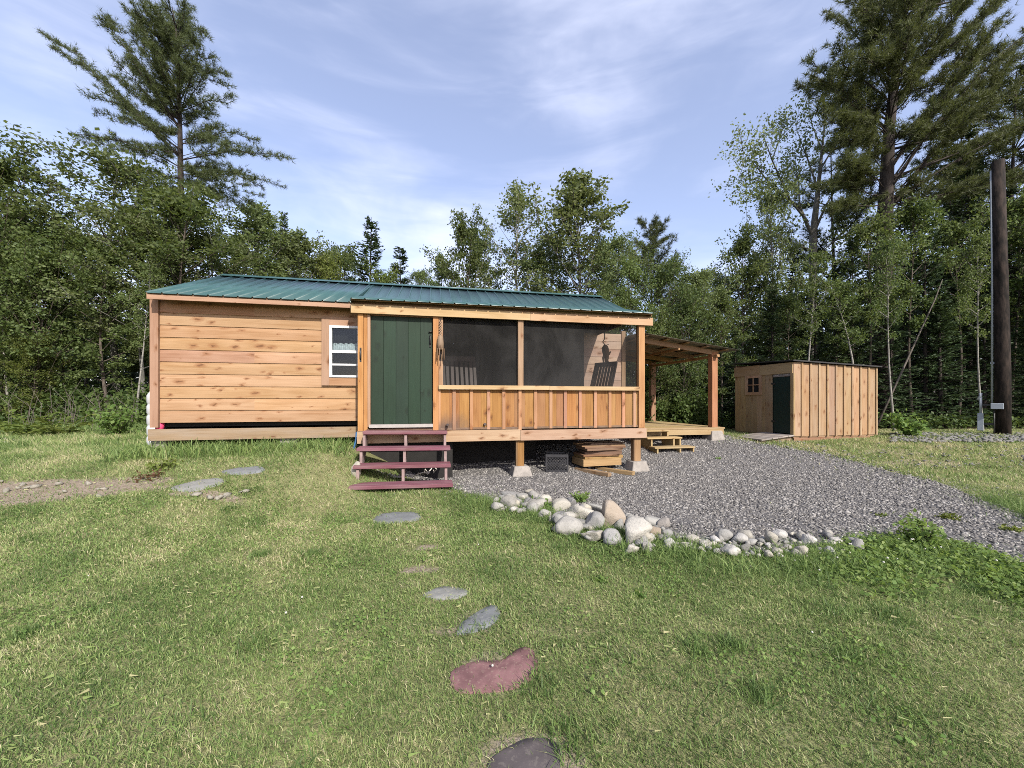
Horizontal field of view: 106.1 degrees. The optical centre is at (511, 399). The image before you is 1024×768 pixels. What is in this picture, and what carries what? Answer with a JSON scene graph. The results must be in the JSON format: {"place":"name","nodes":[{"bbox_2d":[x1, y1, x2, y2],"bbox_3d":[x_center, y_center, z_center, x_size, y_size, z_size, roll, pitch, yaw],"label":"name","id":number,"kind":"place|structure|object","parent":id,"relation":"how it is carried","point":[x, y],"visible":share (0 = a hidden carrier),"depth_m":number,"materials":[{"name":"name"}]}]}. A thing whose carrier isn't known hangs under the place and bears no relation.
{"place":"outdoors","nodes":[
{"label":"outdoors","id":0,"kind":"place"},
{"bbox_2d":[5,421,354,462],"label":"tall grass","id":1,"kind":"structure","parent":0,"point":[223,446],"depth_m":6.55,"materials":[{"name":"plant"}]},
{"bbox_2d":[0,413,1023,767],"bbox_3d":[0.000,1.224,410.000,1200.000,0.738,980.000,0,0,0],"label":"ground","id":2,"kind":"structure","parent":0,"point":[326,715],"depth_m":2.25,"materials":[{"name":"plant"}]},
{"bbox_2d":[0,409,64,434],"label":"fern","id":3,"kind":"object","parent":2,"relation":"on","point":[10,427],"visible":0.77,"depth_m":9.18,"materials":[{"name":"green plant"}]},
{"bbox_2d":[0,325,77,420],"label":"tree","id":4,"kind":"object","parent":2,"relation":"on","point":[24,362],"visible":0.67,"depth_m":12.71,"materials":[{"name":"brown plant"}]},
{"bbox_2d":[0,140,97,416],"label":"maple tree","id":5,"kind":"object","parent":2,"relation":"on","point":[9,176],"visible":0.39,"depth_m":13.56,"materials":[{"name":"green plant"}]},
{"bbox_2d":[14,412,96,435],"bbox_3d":[-10.938,0.583,9.309,1.318,0.582,1.345,0,0,0],"label":"fern","id":6,"kind":"object","parent":2,"relation":"on","point":[49,425],"visible":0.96,"depth_m":9.25,"materials":[{"name":"green plant"}]},
{"bbox_2d":[0,213,129,408],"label":"maple tree","id":7,"kind":"object","parent":2,"relation":"on","point":[37,263],"visible":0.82,"depth_m":12.89,"materials":[{"name":"green plant"}]},
{"bbox_2d":[0,201,132,408],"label":"maple tree","id":8,"kind":"object","parent":2,"relation":"on","point":[89,226],"visible":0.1,"depth_m":14.99,"materials":[{"name":"green plant"}]},
{"bbox_2d":[1,379,136,426],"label":"brush","id":9,"kind":"object","parent":2,"relation":"on","point":[73,416],"visible":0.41,"depth_m":11.49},
{"bbox_2d":[11,230,158,411],"bbox_3d":[-14.329,-2.462,13.796,3.092,6.782,3.477,0,0,1],"label":"maple tree","id":10,"kind":"object","parent":2,"relation":"on","point":[89,353],"visible":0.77,"depth_m":13.27,"materials":[{"name":"green plant"}]},
{"bbox_2d":[0,120,204,414],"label":"poplar tree","id":11,"kind":"object","parent":2,"relation":"on","point":[113,166],"visible":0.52,"depth_m":14.31,"materials":[{"name":"green plant"}]},
{"bbox_2d":[85,402,144,434],"bbox_3d":[-9.522,0.478,9.264,1.069,0.837,1.081,0,0,-35],"label":"bush","id":12,"kind":"object","parent":2,"relation":"on","point":[107,419],"visible":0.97,"depth_m":9.19,"materials":[{"name":"green plant"}]},
{"bbox_2d":[24,201,206,418],"bbox_3d":[-13.627,-2.958,13.608,4.068,7.779,4.547,0,0,37],"label":"poplar tree","id":13,"kind":"object","parent":2,"relation":"on","point":[109,231],"visible":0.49,"depth_m":13.49,"materials":[{"name":"green plant"}]},
{"bbox_2d":[114,255,174,413],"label":"birch tree","id":14,"kind":"object","parent":2,"relation":"on","point":[146,330],"visible":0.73,"depth_m":12.84,"materials":[{"name":"green plant"}]},
{"bbox_2d":[0,437,318,499],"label":"pebbles","id":15,"kind":"object","parent":2,"relation":"on","point":[225,495],"visible":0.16,"depth_m":4.94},
{"bbox_2d":[79,152,244,368],"bbox_3d":[-13.916,-4.346,15.567,4.297,10.548,5.003,0,0,34],"label":"maple tree","id":16,"kind":"object","parent":2,"relation":"on","point":[164,179],"visible":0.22,"depth_m":15.08,"materials":[{"name":"green plant"}]},
{"bbox_2d":[35,0,295,229],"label":"white pine","id":17,"kind":"object","parent":2,"relation":"on","point":[176,30],"visible":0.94,"depth_m":17.38,"materials":[{"name":"green plant"}]},
{"bbox_2d":[93,182,276,363],"bbox_3d":[-12.164,-3.700,14.775,4.983,9.248,5.603,0,0,45],"label":"maple tree","id":18,"kind":"object","parent":2,"relation":"on","point":[189,210],"visible":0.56,"depth_m":14.11,"materials":[{"name":"green plant"}]},
{"bbox_2d":[156,224,267,283],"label":"poplar tree","id":19,"kind":"object","parent":2,"relation":"on","point":[212,235],"visible":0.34,"depth_m":15.55,"materials":[{"name":"green plant"}]},
{"bbox_2d":[194,200,307,277],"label":"poplar tree","id":20,"kind":"object","parent":2,"relation":"on","point":[259,224],"visible":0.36,"depth_m":18.44,"materials":[{"name":"green plant"}]},
{"bbox_2d":[251,229,336,278],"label":"poplar tree","id":21,"kind":"object","parent":2,"relation":"on","point":[300,255],"visible":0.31,"depth_m":19.49,"materials":[{"name":"green plant"}]},
{"bbox_2d":[308,230,345,279],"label":"tree","id":22,"kind":"object","parent":2,"relation":"on","point":[323,268],"visible":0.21,"depth_m":19.52,"materials":[{"name":"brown plant"}]},
{"bbox_2d":[322,242,367,281],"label":"maple tree","id":23,"kind":"object","parent":2,"relation":"on","point":[347,257],"visible":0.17,"depth_m":21.90,"materials":[{"name":"green plant"}]},
{"bbox_2d":[350,216,385,282],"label":"spruce tree","id":24,"kind":"object","parent":2,"relation":"on","point":[374,245],"visible":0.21,"depth_m":20.32,"materials":[{"name":"green plant"}]},
{"bbox_2d":[145,274,653,477],"bbox_3d":[-1.787,-0.605,9.676,10.135,4.610,5.050,0,0,-12],"label":"cabin","id":25,"kind":"object","parent":2,"relation":"on","point":[234,356],"visible":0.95,"depth_m":7.36,"materials":[{"name":"brown wood"}]},
{"bbox_2d":[329,325,357,377],"bbox_3d":[-3.189,-0.930,7.383,0.547,1.000,0.174,0,0,-12],"label":"window","id":26,"kind":"structure","parent":25,"relation":"in","point":[342,339],"depth_m":7.39,"materials":[{"name":"white plastic"}]},
{"bbox_2d":[371,316,431,423],"bbox_3d":[-2.078,-0.561,7.278,1.115,2.022,0.095,0,0,-12],"label":"door","id":27,"kind":"structure","parent":25,"relation":"in","point":[395,341],"depth_m":7.28,"materials":[{"name":"wood"}]},
{"bbox_2d":[442,356,485,426],"bbox_3d":[-1.036,-0.216,7.999,0.825,1.495,1.220,0,0,-15],"label":"rocking chair","id":28,"kind":"object","parent":25,"relation":"on","point":[462,359],"visible":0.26,"depth_m":8.40,"materials":[{"name":"wood"}]},
{"bbox_2d":[348,430,452,489],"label":"porch steps","id":29,"kind":"structure","parent":2,"relation":"on","point":[403,484],"depth_m":6.53,"materials":[{"name":"red paint"}]},
{"bbox_2d":[423,586,467,599],"bbox_3d":[-0.510,1.518,2.991,0.347,0.057,0.205,0,0,0],"label":"stepping stone","id":30,"kind":"object","parent":2,"relation":"on","point":[443,593],"visible":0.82,"depth_m":2.98,"materials":[{"name":"stone"}]},
{"bbox_2d":[419,204,514,288],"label":"maple tree","id":31,"kind":"object","parent":2,"relation":"on","point":[464,235],"visible":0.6,"depth_m":17.18,"materials":[{"name":"green plant"}]},
{"bbox_2d":[438,217,510,289],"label":"maple tree","id":32,"kind":"object","parent":2,"relation":"on","point":[495,285],"visible":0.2,"depth_m":20.65,"materials":[{"name":"green plant"}]},
{"bbox_2d":[456,605,499,634],"bbox_3d":[-0.207,1.519,2.620,0.192,0.056,0.414,0,0,33],"label":"stepping stone","id":33,"kind":"object","parent":2,"relation":"on","point":[486,616],"visible":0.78,"depth_m":2.62,"materials":[{"name":"stone"}]},
{"bbox_2d":[449,647,537,693],"bbox_3d":[-0.076,1.516,2.112,0.525,0.057,0.285,0,0,-23],"label":"stepping stone","id":34,"kind":"object","parent":2,"relation":"on","point":[484,673],"visible":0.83,"depth_m":2.10,"materials":[{"name":"stone"}]},
{"bbox_2d":[0,478,1020,767],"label":"clover","id":35,"kind":"object","parent":2,"relation":"on","point":[878,708],"visible":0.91,"depth_m":2.42,"materials":[{"name":"green plant"}]},
{"bbox_2d":[0,484,1023,571],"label":"grass","id":36,"kind":"structure","parent":2,"relation":"on","point":[89,549],"depth_m":3.97,"materials":[{"name":"plant"}]},
{"bbox_2d":[0,443,1023,517],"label":"grass","id":37,"kind":"structure","parent":2,"relation":"on","point":[9,452],"depth_m":5.87,"materials":[{"name":"plant"}]},
{"bbox_2d":[0,423,1023,482],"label":"grass","id":38,"kind":"structure","parent":2,"relation":"on","point":[94,437],"depth_m":9.13,"materials":[{"name":"plant"}]},
{"bbox_2d":[0,374,1023,429],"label":"undergrowth","id":39,"kind":"object","parent":2,"relation":"on","point":[698,417],"visible":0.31,"depth_m":13.64,"materials":[{"name":"green plant"}]},
{"bbox_2d":[0,468,1023,767],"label":"grass clippings","id":40,"kind":"object","parent":2,"relation":"on","point":[296,660],"depth_m":2.47,"materials":[{"name":"plant"}]},
{"bbox_2d":[8,250,1023,417],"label":"woods","id":41,"kind":"object","parent":2,"relation":"on","point":[134,375],"visible":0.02,"depth_m":22.03,"materials":[{"name":"plant"}]},
{"bbox_2d":[476,177,559,291],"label":"birch tree","id":42,"kind":"object","parent":2,"relation":"on","point":[517,197],"visible":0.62,"depth_m":18.63,"materials":[{"name":"green plant"}]},
{"bbox_2d":[486,737,559,767],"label":"stepping stone","id":43,"kind":"object","parent":2,"relation":"on","point":[520,755],"visible":0.95,"depth_m":1.61,"materials":[{"name":"stone"}]},
{"bbox_2d":[510,237,572,291],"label":"maple tree","id":44,"kind":"object","parent":2,"relation":"on","point":[537,262],"visible":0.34,"depth_m":18.75,"materials":[{"name":"green plant"}]},
{"bbox_2d":[512,233,590,293],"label":"poplar tree","id":45,"kind":"object","parent":2,"relation":"on","point":[563,284],"visible":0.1,"depth_m":20.56,"materials":[{"name":"green plant"}]},
{"bbox_2d":[87,508,1023,666],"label":"clover","id":46,"kind":"object","parent":2,"relation":"on","point":[953,558],"depth_m":3.35,"materials":[{"name":"plant"}]},
{"bbox_2d":[551,515,582,535],"bbox_3d":[0.624,1.413,4.362,0.371,0.221,0.366,0,0,0],"label":"field rock","id":47,"kind":"object","parent":2,"relation":"on","point":[564,524],"visible":0.87,"depth_m":4.22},
{"bbox_2d":[524,167,642,327],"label":"poplar tree","id":48,"kind":"object","parent":2,"relation":"on","point":[576,192],"visible":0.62,"depth_m":17.71,"materials":[{"name":"green plant"}]},
{"bbox_2d":[568,227,657,367],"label":"poplar tree","id":49,"kind":"object","parent":2,"relation":"on","point":[618,243],"visible":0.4,"depth_m":16.74,"materials":[{"name":"green plant"}]},
{"bbox_2d":[601,500,625,526],"bbox_3d":[1.183,1.370,4.497,0.286,0.401,0.225,0,0,0],"label":"field rock","id":50,"kind":"object","parent":2,"relation":"on","point":[612,512],"visible":0.61,"depth_m":4.42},
{"bbox_2d":[597,250,668,386],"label":"maple tree","id":51,"kind":"object","parent":2,"relation":"on","point":[632,273],"visible":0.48,"depth_m":15.09,"materials":[{"name":"green plant"}]},
{"bbox_2d":[625,516,652,544],"bbox_3d":[1.254,1.393,4.005,0.268,0.330,0.303,0,0,-30],"label":"field rock","id":52,"kind":"object","parent":2,"relation":"on","point":[636,528],"visible":0.8,"depth_m":3.92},
{"bbox_2d":[633,298,689,416],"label":"maple tree","id":53,"kind":"object","parent":2,"relation":"on","point":[658,327],"visible":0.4,"depth_m":14.09,"materials":[{"name":"green plant"}]},
{"bbox_2d":[618,246,707,416],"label":"maple tree","id":54,"kind":"object","parent":2,"relation":"on","point":[666,275],"visible":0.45,"depth_m":15.36,"materials":[{"name":"green plant"}]},
{"bbox_2d":[616,214,714,385],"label":"pine tree","id":55,"kind":"object","parent":2,"relation":"on","point":[655,223],"visible":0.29,"depth_m":17.64,"materials":[{"name":"green plant"}]},
{"bbox_2d":[641,429,694,453],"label":"deck steps","id":56,"kind":"structure","parent":2,"relation":"on","point":[670,442],"depth_m":9.77,"materials":[{"name":"wood"}]},
{"bbox_2d":[615,333,737,441],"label":"covered deck","id":57,"kind":"structure","parent":2,"relation":"on","point":[662,349],"depth_m":10.74,"materials":[{"name":"wood"}]},
{"bbox_2d":[644,269,732,421],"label":"maple tree","id":58,"kind":"object","parent":2,"relation":"on","point":[683,308],"visible":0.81,"depth_m":14.30,"materials":[{"name":"green plant"}]},
{"bbox_2d":[655,263,746,410],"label":"poplar tree","id":59,"kind":"object","parent":2,"relation":"on","point":[704,276],"visible":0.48,"depth_m":14.90,"materials":[{"name":"green plant"}]},
{"bbox_2d":[389,433,1023,584],"bbox_3d":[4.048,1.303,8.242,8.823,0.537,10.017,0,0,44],"label":"gravel yard","id":60,"kind":"structure","parent":2,"relation":"on","point":[759,496],"depth_m":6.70,"materials":[{"name":"gravel"}]},
{"bbox_2d":[545,451,567,471],"bbox_3d":[0.952,1.323,8.290,0.472,0.366,0.472,0,0,2],"label":"milk crate","id":61,"kind":"object","parent":60,"relation":"on","point":[556,468],"visible":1,"depth_m":8.07,"materials":[{"name":"black plastic"}]},
{"bbox_2d":[428,495,1023,599],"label":"tall grass","id":62,"kind":"structure","parent":2,"relation":"on","point":[671,549],"depth_m":3.55,"materials":[{"name":"plant"}]},
{"bbox_2d":[695,285,756,424],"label":"maple tree","id":63,"kind":"object","parent":2,"relation":"on","point":[725,305],"visible":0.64,"depth_m":14.53,"materials":[{"name":"green plant"}]},
{"bbox_2d":[696,259,760,415],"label":"maple tree","id":64,"kind":"object","parent":2,"relation":"on","point":[715,284],"visible":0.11,"depth_m":18.54,"materials":[{"name":"green plant"}]},
{"bbox_2d":[718,330,746,428],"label":"spruce tree","id":65,"kind":"object","parent":2,"relation":"on","point":[737,356],"visible":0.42,"depth_m":14.59,"materials":[{"name":"green plant"}]},
{"bbox_2d":[702,221,792,368],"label":"maple tree","id":66,"kind":"object","parent":2,"relation":"on","point":[741,247],"visible":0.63,"depth_m":16.22,"materials":[{"name":"green plant"}]},
{"bbox_2d":[722,241,801,361],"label":"maple tree","id":67,"kind":"object","parent":2,"relation":"on","point":[757,289],"visible":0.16,"depth_m":17.11,"materials":[{"name":"green plant"}]},
{"bbox_2d":[724,174,822,360],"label":"poplar tree","id":68,"kind":"object","parent":2,"relation":"on","point":[774,200],"visible":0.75,"depth_m":15.75,"materials":[{"name":"green plant"}]},
{"bbox_2d":[740,285,806,362],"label":"spruce tree","id":69,"kind":"object","parent":2,"relation":"on","point":[770,310],"visible":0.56,"depth_m":14.91,"materials":[{"name":"green plant"}]},
{"bbox_2d":[758,292,813,359],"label":"maple tree","id":70,"kind":"object","parent":2,"relation":"on","point":[786,297],"visible":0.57,"depth_m":14.72,"materials":[{"name":"green plant"}]},
{"bbox_2d":[707,76,882,360],"bbox_3d":[12.743,-6.593,17.157,8.038,16.826,4.313,0,0,0],"label":"hardwood tree","id":71,"kind":"object","parent":2,"relation":"on","point":[812,228],"visible":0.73,"depth_m":17.28,"materials":[{"name":"green plant"}]},
{"bbox_2d":[731,360,881,441],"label":"shed","id":72,"kind":"structure","parent":2,"relation":"on","point":[800,400],"depth_m":10.99,"materials":[{"name":"wood"}]},
{"bbox_2d":[771,376,789,433],"bbox_3d":[7.697,0.140,11.004,0.044,1.600,0.625,0,0,-12],"label":"door","id":73,"kind":"structure","parent":72,"relation":"in","point":[781,385],"depth_m":11.00,"materials":[{"name":"wood"}]},
{"bbox_2d":[789,265,841,362],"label":"spruce tree","id":74,"kind":"object","parent":2,"relation":"on","point":[817,339],"visible":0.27,"depth_m":15.05,"materials":[{"name":"green plant"}]},
{"bbox_2d":[780,242,851,360],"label":"birch tree","id":75,"kind":"object","parent":2,"relation":"on","point":[816,257],"visible":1,"depth_m":13.48,"materials":[{"name":"green plant"}]},
{"bbox_2d":[803,279,869,362],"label":"maple tree","id":76,"kind":"object","parent":2,"relation":"on","point":[828,340],"visible":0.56,"depth_m":14.65,"materials":[{"name":"green plant"}]},
{"bbox_2d":[773,126,908,359],"bbox_3d":[16.102,-6.182,19.374,5.256,14.635,5.590,0,0,-42],"label":"tree","id":77,"kind":"object","parent":2,"relation":"on","point":[842,218],"visible":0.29,"depth_m":18.71,"materials":[{"name":"green plant"}]},
{"bbox_2d":[814,270,872,363],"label":"birch tree","id":78,"kind":"object","parent":2,"relation":"on","point":[848,331],"visible":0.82,"depth_m":13.74,"materials":[{"name":"green plant"}]},
{"bbox_2d":[821,237,901,428],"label":"spruce tree","id":79,"kind":"object","parent":2,"relation":"on","point":[852,271],"visible":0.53,"depth_m":14.59,"materials":[{"name":"green plant"}]},
{"bbox_2d":[837,235,916,407],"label":"spruce tree","id":80,"kind":"object","parent":2,"relation":"on","point":[867,272],"visible":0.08,"depth_m":16.96,"materials":[{"name":"green plant"}]},
{"bbox_2d":[831,199,929,364],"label":"maple tree","id":81,"kind":"object","parent":2,"relation":"on","point":[865,232],"visible":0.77,"depth_m":14.32,"materials":[{"name":"green plant"}]},
{"bbox_2d":[864,231,914,429],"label":"birch tree","id":82,"kind":"object","parent":2,"relation":"on","point":[892,245],"visible":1,"depth_m":13.18,"materials":[{"name":"green plant"}]},
{"bbox_2d":[761,432,1023,468],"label":"rubble","id":83,"kind":"object","parent":2,"relation":"on","point":[988,438],"visible":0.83,"depth_m":10.66,"materials":[{"name":"gravel"}]},
{"bbox_2d":[862,299,936,427],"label":"spruce tree","id":84,"kind":"object","parent":2,"relation":"on","point":[891,348],"visible":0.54,"depth_m":14.88,"materials":[{"name":"green plant"}]},
{"bbox_2d":[878,408,930,435],"bbox_3d":[11.675,0.682,11.439,1.122,0.861,1.016,0,0,30],"label":"bush","id":85,"kind":"object","parent":2,"relation":"on","point":[903,426],"visible":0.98,"depth_m":11.31,"materials":[{"name":"green plant"}]},
{"bbox_2d":[861,193,953,412],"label":"maple tree","id":86,"kind":"object","parent":2,"relation":"on","point":[910,218],"visible":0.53,"depth_m":14.96,"materials":[{"name":"green plant"}]},
{"bbox_2d":[792,0,1023,427],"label":"white pine","id":87,"kind":"object","parent":2,"relation":"on","point":[903,29],"visible":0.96,"depth_m":14.74,"materials":[{"name":"green plant"}]},
{"bbox_2d":[865,194,966,419],"bbox_3d":[18.361,-4.372,17.902,4.160,10.996,4.301,0,0,11],"label":"spruce tree","id":88,"kind":"object","parent":2,"relation":"on","point":[904,347],"visible":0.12,"depth_m":17.81,"materials":[{"name":"green plant"}]},
{"bbox_2d":[892,508,946,548],"bbox_3d":[4.149,1.338,3.945,0.414,0.393,0.490,0,0,0],"label":"weed bush","id":89,"kind":"object","parent":2,"relation":"on","point":[926,534],"visible":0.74,"depth_m":3.90,"materials":[{"name":"green plant"}]},
{"bbox_2d":[893,208,992,428],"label":"spruce tree","id":90,"kind":"object","parent":2,"relation":"on","point":[932,274],"visible":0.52,"depth_m":15.24,"materials":[{"name":"green plant"}]},
{"bbox_2d":[898,290,992,428],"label":"spruce tree","id":91,"kind":"object","parent":2,"relation":"on","point":[939,340],"visible":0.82,"depth_m":14.84,"materials":[{"name":"green plant"}]},
{"bbox_2d":[908,200,993,417],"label":"spruce tree","id":92,"kind":"object","parent":2,"relation":"on","point":[945,205],"visible":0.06,"depth_m":18.95,"materials":[{"name":"green plant"}]},
{"bbox_2d":[894,47,1023,357],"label":"pine tree","id":93,"kind":"object","parent":2,"relation":"on","point":[990,122],"visible":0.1,"depth_m":18.92,"materials":[{"name":"green plant"}]},
{"bbox_2d":[896,124,1023,413],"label":"spruce tree","id":94,"kind":"object","parent":2,"relation":"on","point":[970,135],"visible":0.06,"depth_m":19.68,"materials":[{"name":"green plant"}]},
{"bbox_2d":[902,60,1023,344],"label":"pine tree","id":95,"kind":"object","parent":2,"relation":"on","point":[1011,106],"visible":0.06,"depth_m":19.09,"materials":[{"name":"green plant"}]},
{"bbox_2d":[913,154,1023,423],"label":"spruce tree","id":96,"kind":"object","parent":2,"relation":"on","point":[961,200],"visible":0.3,"depth_m":16.39,"materials":[{"name":"green plant"}]},
{"bbox_2d":[922,199,1019,426],"bbox_3d":[18.132,-3.214,15.374,2.462,8.678,2.743,0,0,44],"label":"maple tree","id":97,"kind":"object","parent":2,"relation":"on","point":[954,230],"visible":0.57,"depth_m":15.28,"materials":[{"name":"green plant"}]},
{"bbox_2d":[948,225,1012,412],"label":"birch tree","id":98,"kind":"object","parent":2,"relation":"on","point":[976,240],"visible":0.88,"depth_m":12.88,"materials":[{"name":"green plant"}]},
{"bbox_2d":[943,300,1023,426],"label":"spruce tree","id":99,"kind":"object","parent":2,"relation":"on","point":[985,356],"visible":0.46,"depth_m":15.19,"materials":[{"name":"green plant"}]},
{"bbox_2d":[947,179,1023,409],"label":"spruce tree","id":100,"kind":"object","parent":2,"relation":"on","point":[1013,191],"visible":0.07,"depth_m":16.89,"materials":[{"name":"green plant"}]},
{"bbox_2d":[976,158,1011,434],"bbox_3d":[14.881,-2.999,11.898,0.471,8.752,0.693,0,0,-38],"label":"utility pole","id":101,"kind":"object","parent":2,"relation":"on","point":[1001,406],"visible":0.95,"depth_m":11.75,"materials":[{"name":"wood"}]},
{"bbox_2d":[966,193,1023,409],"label":"maple tree","id":102,"kind":"object","parent":2,"relation":"on","point":[1019,291],"visible":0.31,"depth_m":15.49,"materials":[{"name":"green plant"}]},
{"bbox_2d":[987,302,1023,425],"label":"spruce tree","id":103,"kind":"object","parent":2,"relation":"on","point":[1020,336],"visible":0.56,"depth_m":14.96,"materials":[{"name":"green plant"}]},
{"bbox_2d":[990,183,1023,291],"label":"maple tree","id":104,"kind":"object","parent":2,"relation":"on","point":[1012,218],"visible":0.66,"depth_m":14.82,"materials":[{"name":"green plant"}]},
{"bbox_2d":[0,558,1023,670],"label":"grass","id":105,"kind":"structure","parent":0,"point":[644,610],"depth_m":2.69,"materials":[{"name":"plant"}]},
{"bbox_2d":[0,653,1023,767],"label":"grass","id":106,"kind":"structure","parent":0,"point":[4,681],"depth_m":1.83,"materials":[{"name":"plant"}]},
{"bbox_2d":[0,0,1023,382],"label":"sky","id":107,"kind":"structure","parent":0,"point":[401,115],"materials":[{"name":"blue"}]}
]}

